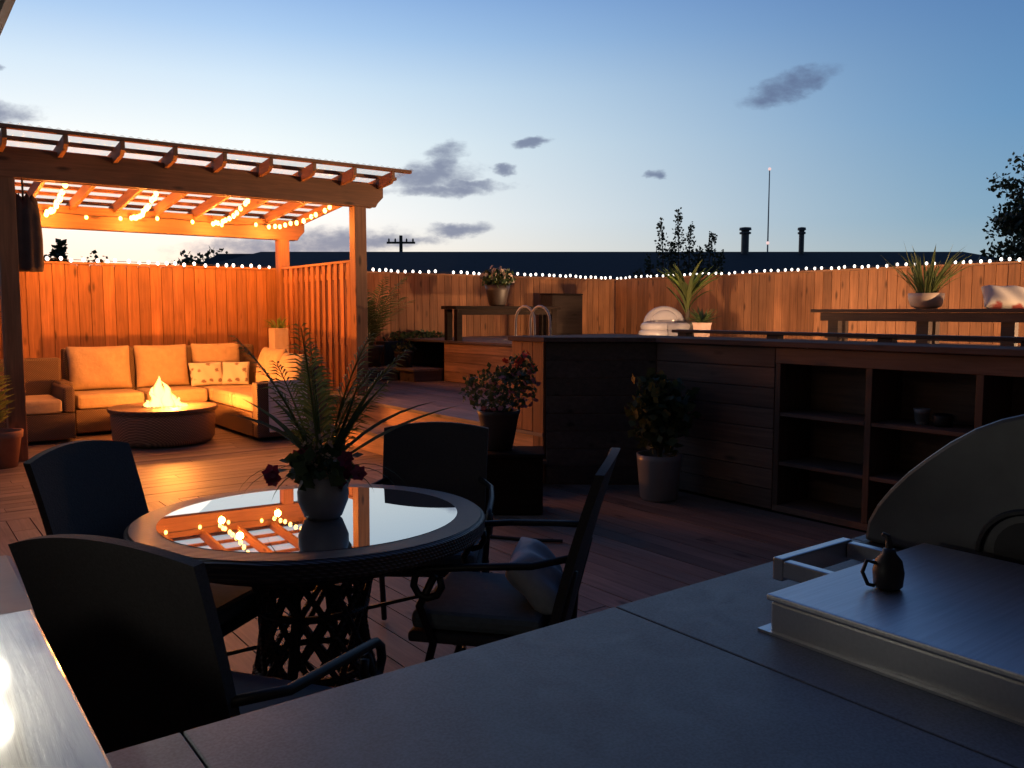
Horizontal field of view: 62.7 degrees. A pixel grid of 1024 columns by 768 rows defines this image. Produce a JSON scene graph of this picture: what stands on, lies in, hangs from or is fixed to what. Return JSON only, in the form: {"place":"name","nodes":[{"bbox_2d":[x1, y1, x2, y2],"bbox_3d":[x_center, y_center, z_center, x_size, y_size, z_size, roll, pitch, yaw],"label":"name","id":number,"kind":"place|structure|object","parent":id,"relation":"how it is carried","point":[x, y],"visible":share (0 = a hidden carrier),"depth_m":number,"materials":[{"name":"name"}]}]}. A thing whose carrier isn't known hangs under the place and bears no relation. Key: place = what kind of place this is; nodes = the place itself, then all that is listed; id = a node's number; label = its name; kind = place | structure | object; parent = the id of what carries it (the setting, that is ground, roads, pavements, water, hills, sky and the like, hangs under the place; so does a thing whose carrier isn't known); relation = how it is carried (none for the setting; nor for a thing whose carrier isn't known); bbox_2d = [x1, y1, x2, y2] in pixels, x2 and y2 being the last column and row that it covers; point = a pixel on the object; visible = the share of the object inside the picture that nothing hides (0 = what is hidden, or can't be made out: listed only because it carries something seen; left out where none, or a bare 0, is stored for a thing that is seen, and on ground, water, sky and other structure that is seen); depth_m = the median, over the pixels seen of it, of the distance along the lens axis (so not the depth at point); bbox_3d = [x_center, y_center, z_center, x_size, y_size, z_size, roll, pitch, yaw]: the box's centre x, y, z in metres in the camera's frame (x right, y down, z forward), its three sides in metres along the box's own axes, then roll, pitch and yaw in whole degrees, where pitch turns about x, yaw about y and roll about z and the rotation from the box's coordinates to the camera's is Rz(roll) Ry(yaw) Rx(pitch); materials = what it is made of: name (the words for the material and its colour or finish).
{"place":"outdoors","nodes":[
{"label":"outdoors","id":0,"kind":"place"},
{"bbox_2d":[0,555,36,618],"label":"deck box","id":1,"kind":"object","parent":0,"point":[14,597],"visible":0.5,"depth_m":1.95,"materials":[{"name":"grey"}]},
{"bbox_2d":[0,424,382,521],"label":"deck floor","id":2,"kind":"structure","parent":0,"point":[224,460],"depth_m":7.59,"materials":[{"name":"brown wood"}]},
{"bbox_2d":[0,360,23,468],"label":"terracotta plant","id":3,"kind":"object","parent":2,"relation":"on","point":[10,441],"visible":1,"depth_m":7.51,"materials":[{"name":"green plant"}]},
{"bbox_2d":[0,357,75,441],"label":"armchair","id":4,"kind":"object","parent":2,"relation":"on","point":[50,409],"visible":0.78,"depth_m":9.00,"materials":[{"name":"brown wicker"}]},
{"bbox_2d":[107,377,217,447],"bbox_3d":[-3.746,0.260,9.033,1.100,0.700,1.100,-4,6,-37],"label":"fire pit","id":5,"kind":"object","parent":2,"relation":"on","point":[165,417],"visible":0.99,"depth_m":8.66,"materials":[{"name":"brown wicker"}]},
{"bbox_2d":[54,344,326,437],"bbox_3d":[-3.793,0.065,9.724,2.450,0.930,2.495,-4,6,-37],"label":"corner sofa","id":6,"kind":"object","parent":2,"relation":"on","point":[92,406],"visible":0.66,"depth_m":9.60,"materials":[{"name":"beige fabric"}]},
{"bbox_2d":[66,345,131,389],"bbox_3d":[-4.948,-0.197,10.084,0.690,0.522,0.238,-4,-5,-37],"label":"back cushion","id":7,"kind":"object","parent":6,"relation":"on","point":[98,367],"visible":0.98,"depth_m":9.99,"materials":[{"name":"beige fabric"}]},
{"bbox_2d":[133,344,189,386],"bbox_3d":[-4.380,-0.233,10.508,0.634,0.522,0.237,-4,-5,-38],"label":"back cushion","id":8,"kind":"object","parent":6,"relation":"on","point":[167,364],"visible":0.97,"depth_m":10.41,"materials":[{"name":"beige fabric"}]},
{"bbox_2d":[188,362,222,385],"bbox_3d":[-3.870,-0.129,10.638,0.410,0.298,0.146,-4,-12,-39],"label":"throw pillow","id":9,"kind":"object","parent":6,"relation":"on","point":[209,373],"visible":1,"depth_m":10.58,"materials":[{"name":"beige fabric"}]},
{"bbox_2d":[191,343,239,374],"bbox_3d":[-3.836,-0.273,10.915,0.616,0.522,0.236,-4,-5,-36],"label":"back cushion","id":10,"kind":"object","parent":6,"relation":"on","point":[221,353],"visible":0.56,"depth_m":10.82,"materials":[{"name":"beige fabric"}]},
{"bbox_2d":[222,362,249,384],"bbox_3d":[-3.538,-0.140,10.761,0.336,0.298,0.147,-1,-13,-9],"label":"throw pillow","id":11,"kind":"object","parent":6,"relation":"on","point":[235,372],"visible":1,"depth_m":10.71,"materials":[{"name":"beige fabric"}]},
{"bbox_2d":[256,347,287,381],"bbox_3d":[-2.904,-0.187,10.143,0.218,0.504,0.690,10,-2,-37],"label":"back cushion","id":12,"kind":"object","parent":6,"relation":"on","point":[267,356],"visible":0.51,"depth_m":10.00,"materials":[{"name":"beige fabric"}]},
{"bbox_2d":[277,352,308,379],"bbox_3d":[-2.514,-0.123,9.627,0.216,0.466,0.578,13,-4,-39],"label":"back cushion","id":13,"kind":"object","parent":6,"relation":"on","point":[284,361],"visible":0.3,"depth_m":9.49,"materials":[{"name":"beige fabric"}]},
{"bbox_2d":[0,123,411,461],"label":"pergola","id":14,"kind":"object","parent":2,"relation":"on","point":[259,184],"visible":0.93,"depth_m":9.15,"materials":[{"name":"brown wood"}]},
{"bbox_2d":[15,180,43,271],"bbox_3d":[-4.572,-1.483,7.873,0.307,0.850,0.224,-4,6,-37],"label":"outdoor curtain","id":15,"kind":"object","parent":14,"relation":"hanging from","point":[30,242],"visible":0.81,"depth_m":7.83,"materials":[{"name":"grey fabric"}]},
{"bbox_2d":[44,184,67,216],"bbox_3d":[-4.891,-1.939,8.989,0.068,0.170,2.160,-3,6,-33],"label":"string light","id":16,"kind":"object","parent":14,"relation":"hanging from","point":[51,210],"visible":1,"depth_m":8.78,"materials":[{"name":"white glass"}]},
{"bbox_2d":[129,191,158,220],"bbox_3d":[-4.183,-1.978,9.521,0.063,0.157,2.166,-3,6,-30],"label":"string light","id":17,"kind":"object","parent":14,"relation":"hanging from","point":[153,198],"visible":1,"depth_m":9.25,"materials":[{"name":"white glass"}]},
{"bbox_2d":[39,210,276,226],"bbox_3d":[-4.525,-2.084,10.631,3.215,0.102,0.063,-4,6,-36],"label":"string light","id":18,"kind":"object","parent":14,"relation":"hanging from","point":[157,218],"visible":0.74,"depth_m":10.65,"materials":[{"name":"white glass"}]},
{"bbox_2d":[211,199,249,225],"bbox_3d":[-3.414,-2.031,10.099,0.064,0.156,2.160,-3,6,-30],"label":"string light","id":19,"kind":"object","parent":14,"relation":"hanging from","point":[225,220],"visible":1,"depth_m":9.86,"materials":[{"name":"white glass"}]},
{"bbox_2d":[265,205,331,228],"bbox_3d":[-2.734,-2.077,10.605,0.067,0.157,2.150,-4,6,-36],"label":"string light","id":20,"kind":"object","parent":14,"relation":"hanging from","point":[279,226],"visible":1,"depth_m":10.53,"materials":[{"name":"white glass"}]},
{"bbox_2d":[281,260,351,391],"bbox_3d":[-2.568,-0.589,10.997,0.110,1.935,2.352,-4,6,-37],"label":"slatted screen","id":21,"kind":"object","parent":14,"relation":"attached to","point":[317,299],"visible":0.6,"depth_m":10.69,"materials":[{"name":"brown wood"}]},
{"bbox_2d":[265,317,289,352],"bbox_3d":[-3.067,-0.221,11.073,0.407,1.350,0.422,-4,6,-37],"label":"square planter","id":22,"kind":"object","parent":2,"relation":"on","point":[279,337],"visible":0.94,"depth_m":10.99,"materials":[{"name":"white ceramic"}]},
{"bbox_2d":[195,254,248,265],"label":"house","id":23,"kind":"structure","parent":0,"point":[218,258],"depth_m":35.69,"materials":[{"name":"concrete"}]},
{"bbox_2d":[0,473,865,687],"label":"deck floor","id":24,"kind":"structure","parent":0,"point":[640,548],"depth_m":5.05,"materials":[{"name":"brown wood"}]},
{"bbox_2d":[0,610,111,767],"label":"railing half wall","id":25,"kind":"structure","parent":24,"relation":"on","point":[44,722],"depth_m":0.94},
{"bbox_2d":[23,440,278,676],"bbox_3d":[-1.181,0.680,2.804,0.667,0.954,0.574,1,5,16],"label":"dining chair","id":26,"kind":"object","parent":24,"relation":"on","point":[89,487],"visible":0.23,"depth_m":2.82,"materials":[{"name":"metal"}]},
{"bbox_2d":[8,534,386,753],"bbox_3d":[-0.661,0.745,1.875,0.574,0.984,0.667,2,5,19],"label":"dining chair","id":27,"kind":"object","parent":24,"relation":"on","point":[132,631],"visible":0.85,"depth_m":1.59,"materials":[{"name":"metal"}]},
{"bbox_2d":[123,484,484,687],"bbox_3d":[-0.670,0.795,2.846,1.156,0.717,1.156,-3,5,-37],"label":"dining table","id":28,"kind":"object","parent":24,"relation":"on","point":[265,546],"visible":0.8,"depth_m":2.67,"materials":[{"name":"black glass"}]},
{"bbox_2d":[229,323,458,520],"bbox_3d":[-0.557,0.122,2.731,0.519,0.647,0.706,-11,12,-67],"label":"centrepiece plant","id":29,"kind":"object","parent":28,"relation":"on","point":[320,473],"visible":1,"depth_m":2.72,"materials":[{"name":"green plant"}]},
{"bbox_2d":[353,421,494,647],"bbox_3d":[-0.355,0.646,3.557,0.574,0.894,0.667,0,5,2],"label":"dining chair","id":30,"kind":"object","parent":24,"relation":"on","point":[449,457],"visible":0.36,"depth_m":3.77,"materials":[{"name":"metal"}]},
{"bbox_2d":[408,448,619,661],"bbox_3d":[0.015,0.684,2.792,0.667,0.949,0.574,1,5,12],"label":"dining chair","id":31,"kind":"object","parent":24,"relation":"on","point":[461,607],"visible":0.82,"depth_m":2.60,"materials":[{"name":"metal"}]},
{"bbox_2d":[505,537,562,614],"bbox_3d":[0.080,0.625,2.773,0.138,0.205,0.336,-42,-1,8],"label":"chair pillow","id":32,"kind":"object","parent":31,"relation":"on","point":[537,589],"visible":0.76,"depth_m":2.64,"materials":[{"name":"fabric"}]},
{"bbox_2d":[485,446,544,513],"bbox_3d":[0.002,0.675,5.943,0.450,0.420,0.370,0,5,0],"label":"plant stand","id":33,"kind":"object","parent":24,"relation":"on","point":[514,478],"visible":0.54,"depth_m":5.78,"materials":[{"name":"brown wood"}]},
{"bbox_2d":[458,350,540,450],"bbox_3d":[-0.089,0.113,5.914,0.561,0.706,0.565,-4,6,-37],"label":"red flower pot","id":34,"kind":"object","parent":33,"relation":"on","point":[500,420],"visible":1,"depth_m":5.84,"materials":[{"name":"green plant"}]},
{"bbox_2d":[490,535,562,542],"bbox_3d":[-0.309,0.951,5.157,1.236,0.022,0.147,0,5,-1],"label":"garden hose","id":35,"kind":"object","parent":24,"relation":"on","point":[518,539],"visible":0.34,"depth_m":5.15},
{"bbox_2d":[106,534,1023,767],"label":"outdoor kitchen counter","id":36,"kind":"object","parent":24,"relation":"on","point":[706,674],"visible":0.58,"depth_m":1.01,"materials":[{"name":"stone"}]},
{"bbox_2d":[757,537,1023,726],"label":"side burner","id":37,"kind":"object","parent":36,"relation":"on","point":[946,623],"visible":0.92,"depth_m":1.19,"materials":[{"name":"silver metal"}]},
{"bbox_2d":[860,532,904,591],"bbox_3d":[0.569,0.271,1.278,0.059,0.084,0.049,-4,6,-37],"label":"oil can","id":38,"kind":"object","parent":37,"relation":"on","point":[888,572],"visible":1,"depth_m":1.27,"materials":[{"name":"black metal"}]},
{"bbox_2d":[858,414,1023,564],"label":"gas grill","id":39,"kind":"object","parent":36,"relation":"on","point":[964,493],"visible":0.87,"depth_m":1.51,"materials":[{"name":"metal"}]},
{"bbox_2d":[624,368,701,502],"bbox_3d":[1.126,0.362,6.266,0.575,1.009,0.580,1,5,9],"label":"white pot plant","id":40,"kind":"object","parent":24,"relation":"on","point":[659,468],"visible":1,"depth_m":6.17,"materials":[{"name":"green plant"}]},
{"bbox_2d":[508,329,1023,530],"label":"bar wall","id":41,"kind":"structure","parent":24,"relation":"on","point":[833,432],"depth_m":5.98,"materials":[{"name":"brown wood"}]},
{"bbox_2d":[913,408,930,424],"bbox_3d":[2.538,0.202,5.202,0.100,0.100,0.100,-4,6,-37],"label":"cup","id":42,"kind":"object","parent":41,"relation":"on","point":[921,416],"visible":1,"depth_m":5.17,"materials":[{"name":"grey ceramic"}]},
{"bbox_2d":[0,0,1023,266],"label":"sky","id":43,"kind":"structure","parent":0,"point":[518,125],"materials":[{"name":"blue"}]},
{"bbox_2d":[207,227,1008,301],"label":"neighbour house","id":44,"kind":"structure","parent":0,"point":[613,265],"depth_m":23.47,"materials":[{"name":"concrete"}]},
{"bbox_2d":[678,489,866,532],"bbox_3d":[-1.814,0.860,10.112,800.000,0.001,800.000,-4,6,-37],"label":"ground","id":45,"kind":"structure","parent":0,"point":[766,509],"depth_m":7.30,"materials":[{"name":"brown wood"}]},
{"bbox_2d":[0,0,15,34],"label":"house","id":46,"kind":"structure","parent":45,"relation":"on","point":[6,6],"depth_m":3.08,"materials":[{"name":"wood"}]},
{"bbox_2d":[47,238,68,264],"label":"conifer tree","id":47,"kind":"object","parent":45,"relation":"on","point":[57,251],"visible":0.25,"depth_m":44.39,"materials":[{"name":"green plant"}]},
{"bbox_2d":[81,250,107,262],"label":"leafy tree","id":48,"kind":"object","parent":45,"relation":"on","point":[95,256],"visible":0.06,"depth_m":44.47,"materials":[{"name":"green plant"}]},
{"bbox_2d":[168,250,193,265],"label":"leafy tree","id":49,"kind":"object","parent":45,"relation":"on","point":[183,260],"visible":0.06,"depth_m":45.54,"materials":[{"name":"green plant"}]},
{"bbox_2d":[178,251,209,265],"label":"leafy tree","id":50,"kind":"object","parent":45,"relation":"on","point":[197,261],"visible":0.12,"depth_m":45.06,"materials":[{"name":"green plant"}]},
{"bbox_2d":[201,246,227,259],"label":"leafy tree","id":51,"kind":"object","parent":45,"relation":"on","point":[208,253],"visible":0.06,"depth_m":44.40,"materials":[{"name":"green plant"}]},
{"bbox_2d":[0,261,615,380],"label":"wooden fence","id":52,"kind":"object","parent":45,"relation":"on","point":[74,304],"visible":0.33,"depth_m":11.27,"materials":[{"name":"brown wood"}]},
{"bbox_2d":[44,256,610,278],"bbox_3d":[-2.785,-1.684,12.212,11.682,0.088,0.066,-4,6,-37],"label":"string light","id":53,"kind":"object","parent":52,"relation":"attached to","point":[47,258],"visible":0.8,"depth_m":11.53,"materials":[{"name":"white glass"}]},
{"bbox_2d":[387,235,414,251],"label":"utility pole","id":54,"kind":"object","parent":45,"relation":"on","point":[400,242],"visible":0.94,"depth_m":59.29,"materials":[{"name":"brown wood"}]},
{"bbox_2d":[632,207,725,278],"bbox_3d":[3.940,-2.071,19.902,2.211,4.168,0.618,0,5,-1],"label":"sapling tree","id":55,"kind":"object","parent":45,"relation":"on","point":[687,252],"visible":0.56,"depth_m":19.78,"materials":[{"name":"green plant"}]},
{"bbox_2d":[766,167,770,251],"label":"radio mast","id":56,"kind":"object","parent":45,"relation":"on","point":[769,169],"visible":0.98,"depth_m":78.86,"materials":[{"name":"metal"}]},
{"bbox_2d":[614,261,1023,344],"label":"wooden fence","id":57,"kind":"object","parent":45,"relation":"on","point":[787,301],"visible":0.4,"depth_m":12.43,"materials":[{"name":"brown wood"}]},
{"bbox_2d":[616,257,1022,278],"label":"string light","id":58,"kind":"object","parent":57,"relation":"attached to","point":[886,265],"visible":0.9,"depth_m":12.11,"materials":[{"name":"white glass"}]},
{"bbox_2d":[978,152,1023,263],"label":"leaning tree","id":59,"kind":"object","parent":45,"relation":"on","point":[1009,223],"visible":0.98,"depth_m":14.19,"materials":[{"name":"green plant"}]},
{"bbox_2d":[932,413,953,426],"bbox_3d":[2.626,0.221,5.120,0.120,0.075,0.120,-4,6,-37],"label":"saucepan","id":60,"kind":"object","parent":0,"point":[942,420],"visible":1,"depth_m":5.08,"materials":[{"name":"black metal"}]},
{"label":"landing base","id":61,"kind":"structure","parent":0,"visible":0},
{"bbox_2d":[327,398,532,454],"bbox_3d":[-1.386,0.418,9.236,1.958,0.386,5.924,-1,5,-15],"label":"step riser","id":62,"kind":"object","parent":61,"relation":"attached to","point":[381,413],"visible":0.16,"depth_m":8.60,"materials":[{"name":"brown wood"}]},
{"bbox_2d":[333,420,546,463],"bbox_3d":[-0.816,0.532,7.899,0.414,0.032,3.120,-4,6,-37],"label":"step tread","id":63,"kind":"object","parent":62,"relation":"on","point":[377,430],"visible":0.14,"depth_m":8.68,"materials":[{"name":"brown wood"}]},
{"bbox_2d":[327,380,542,436],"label":"landing floor","id":64,"kind":"structure","parent":61,"relation":"on","point":[402,395],"depth_m":9.45,"materials":[{"name":"brown wood"}]},
{"bbox_2d":[368,370,441,381],"bbox_3d":[-1.917,0.121,11.659,1.920,0.568,0.510,-4,6,-37],"label":"platform riser","id":65,"kind":"object","parent":64,"relation":"on","point":[421,376],"visible":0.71,"depth_m":11.91,"materials":[{"name":"brown wood"}]},
{"bbox_2d":[368,366,395,370],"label":"platform floor","id":66,"kind":"structure","parent":65,"relation":"on","point":[380,369],"depth_m":11.95,"materials":[{"name":"brown wood"}]},
{"bbox_2d":[367,273,412,367],"bbox_3d":[-2.055,-0.937,12.269,1.620,1.371,1.694,-4,6,-37],"label":"potted palm","id":67,"kind":"object","parent":66,"relation":"on","point":[375,355],"visible":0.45,"depth_m":12.11,"materials":[{"name":"green plant"}]},
{"bbox_2d":[381,365,442,371],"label":"platform floor","id":68,"kind":"structure","parent":65,"relation":"on","point":[413,368],"depth_m":11.94,"materials":[{"name":"brown wood"}]},
{"bbox_2d":[391,341,416,367],"bbox_3d":[-1.565,-0.442,12.222,0.355,0.393,0.318,-4,6,-37],"label":"planter","id":69,"kind":"object","parent":68,"relation":"on","point":[405,362],"visible":0.94,"depth_m":12.13,"materials":[{"name":"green plant"}]},
{"bbox_2d":[376,329,444,365],"bbox_3d":[-1.468,-0.586,13.039,1.300,0.541,0.344,-4,6,-37],"label":"planter trough","id":70,"kind":"object","parent":68,"relation":"on","point":[428,352],"visible":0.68,"depth_m":12.92,"materials":[{"name":"brown"}]},
{"bbox_2d":[514,305,535,335],"bbox_3d":[0.138,-0.322,9.072,0.028,1.052,0.369,-4,6,-37],"label":"handrail","id":71,"kind":"object","parent":64,"relation":"on","point":[515,319],"visible":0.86,"depth_m":9.02,"materials":[{"name":"grey metal"}]},
{"bbox_2d":[529,305,550,335],"bbox_3d":[0.294,-0.304,8.864,0.028,1.052,0.369,-4,6,-37],"label":"handrail","id":72,"kind":"object","parent":64,"relation":"on","point":[530,317],"visible":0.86,"depth_m":8.83,"materials":[{"name":"grey metal"}]},
{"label":"raised deck base","id":73,"kind":"structure","parent":0,"visible":0},
{"bbox_2d":[444,343,511,387],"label":"raised deck fascia","id":74,"kind":"structure","parent":73,"relation":"attached to","point":[459,362],"depth_m":11.42,"materials":[{"name":"brown wood"}]},
{"bbox_2d":[396,333,1019,345],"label":"raised deck floor","id":75,"kind":"structure","parent":73,"relation":"on","point":[494,340],"depth_m":12.12,"materials":[{"name":"brown wood"}]},
{"bbox_2d":[441,306,560,340],"bbox_3d":[-0.133,-0.897,12.312,1.900,0.485,0.370,-4,6,-37],"label":"dark bench","id":76,"kind":"object","parent":75,"relation":"on","point":[459,311],"visible":0.8,"depth_m":11.91,"materials":[{"name":"brown wood"}]},
{"bbox_2d":[480,265,515,305],"bbox_3d":[-0.211,-1.429,12.197,0.527,0.593,0.516,-1,5,-15],"label":"flower pot","id":77,"kind":"object","parent":76,"relation":"on","point":[497,291],"visible":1,"depth_m":12.07,"materials":[{"name":"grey ceramic"}]},
{"bbox_2d":[540,293,582,334],"bbox_3d":[0.844,-1.178,14.268,0.680,0.710,0.335,-4,6,-37],"label":"storage cube","id":78,"kind":"object","parent":75,"relation":"on","point":[569,317],"visible":0.81,"depth_m":14.12,"materials":[{"name":"brown wood"}]},
{"bbox_2d":[638,306,689,335],"bbox_3d":[2.330,-0.941,12.777,0.812,0.493,0.780,0,5,4],"label":"gas grill","id":79,"kind":"object","parent":75,"relation":"on","point":[661,320],"visible":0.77,"depth_m":12.66,"materials":[{"name":"grey metal"}]},
{"bbox_2d":[659,259,721,336],"bbox_3d":[2.715,-1.292,12.816,0.952,1.185,0.977,-1,5,-11],"label":"tall pot plant","id":80,"kind":"object","parent":75,"relation":"on","point":[690,289],"visible":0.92,"depth_m":12.69,"materials":[{"name":"green plant"}]},
{"bbox_2d":[682,306,720,336],"bbox_3d":[2.685,-0.870,11.927,0.544,0.497,0.559,-4,6,-37],"label":"pot plant","id":81,"kind":"object","parent":75,"relation":"on","point":[702,319],"visible":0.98,"depth_m":11.86,"materials":[{"name":"green plant"}]},
{"bbox_2d":[811,309,1023,345],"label":"long bench","id":82,"kind":"object","parent":75,"relation":"on","point":[929,323],"visible":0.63,"depth_m":8.81,"materials":[{"name":"brown wood"}]},
{"bbox_2d":[884,244,972,308],"bbox_3d":[4.446,-1.177,8.988,0.964,0.743,1.015,-4,6,-37],"label":"potted plant","id":83,"kind":"object","parent":82,"relation":"on","point":[930,297],"visible":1,"depth_m":8.81,"materials":[{"name":"green plant"}]},
{"bbox_2d":[981,285,1023,308],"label":"throw pillow","id":84,"kind":"object","parent":82,"relation":"on","point":[1003,297],"visible":0.9,"depth_m":8.34,"materials":[{"name":"white fabric"}]}
]}

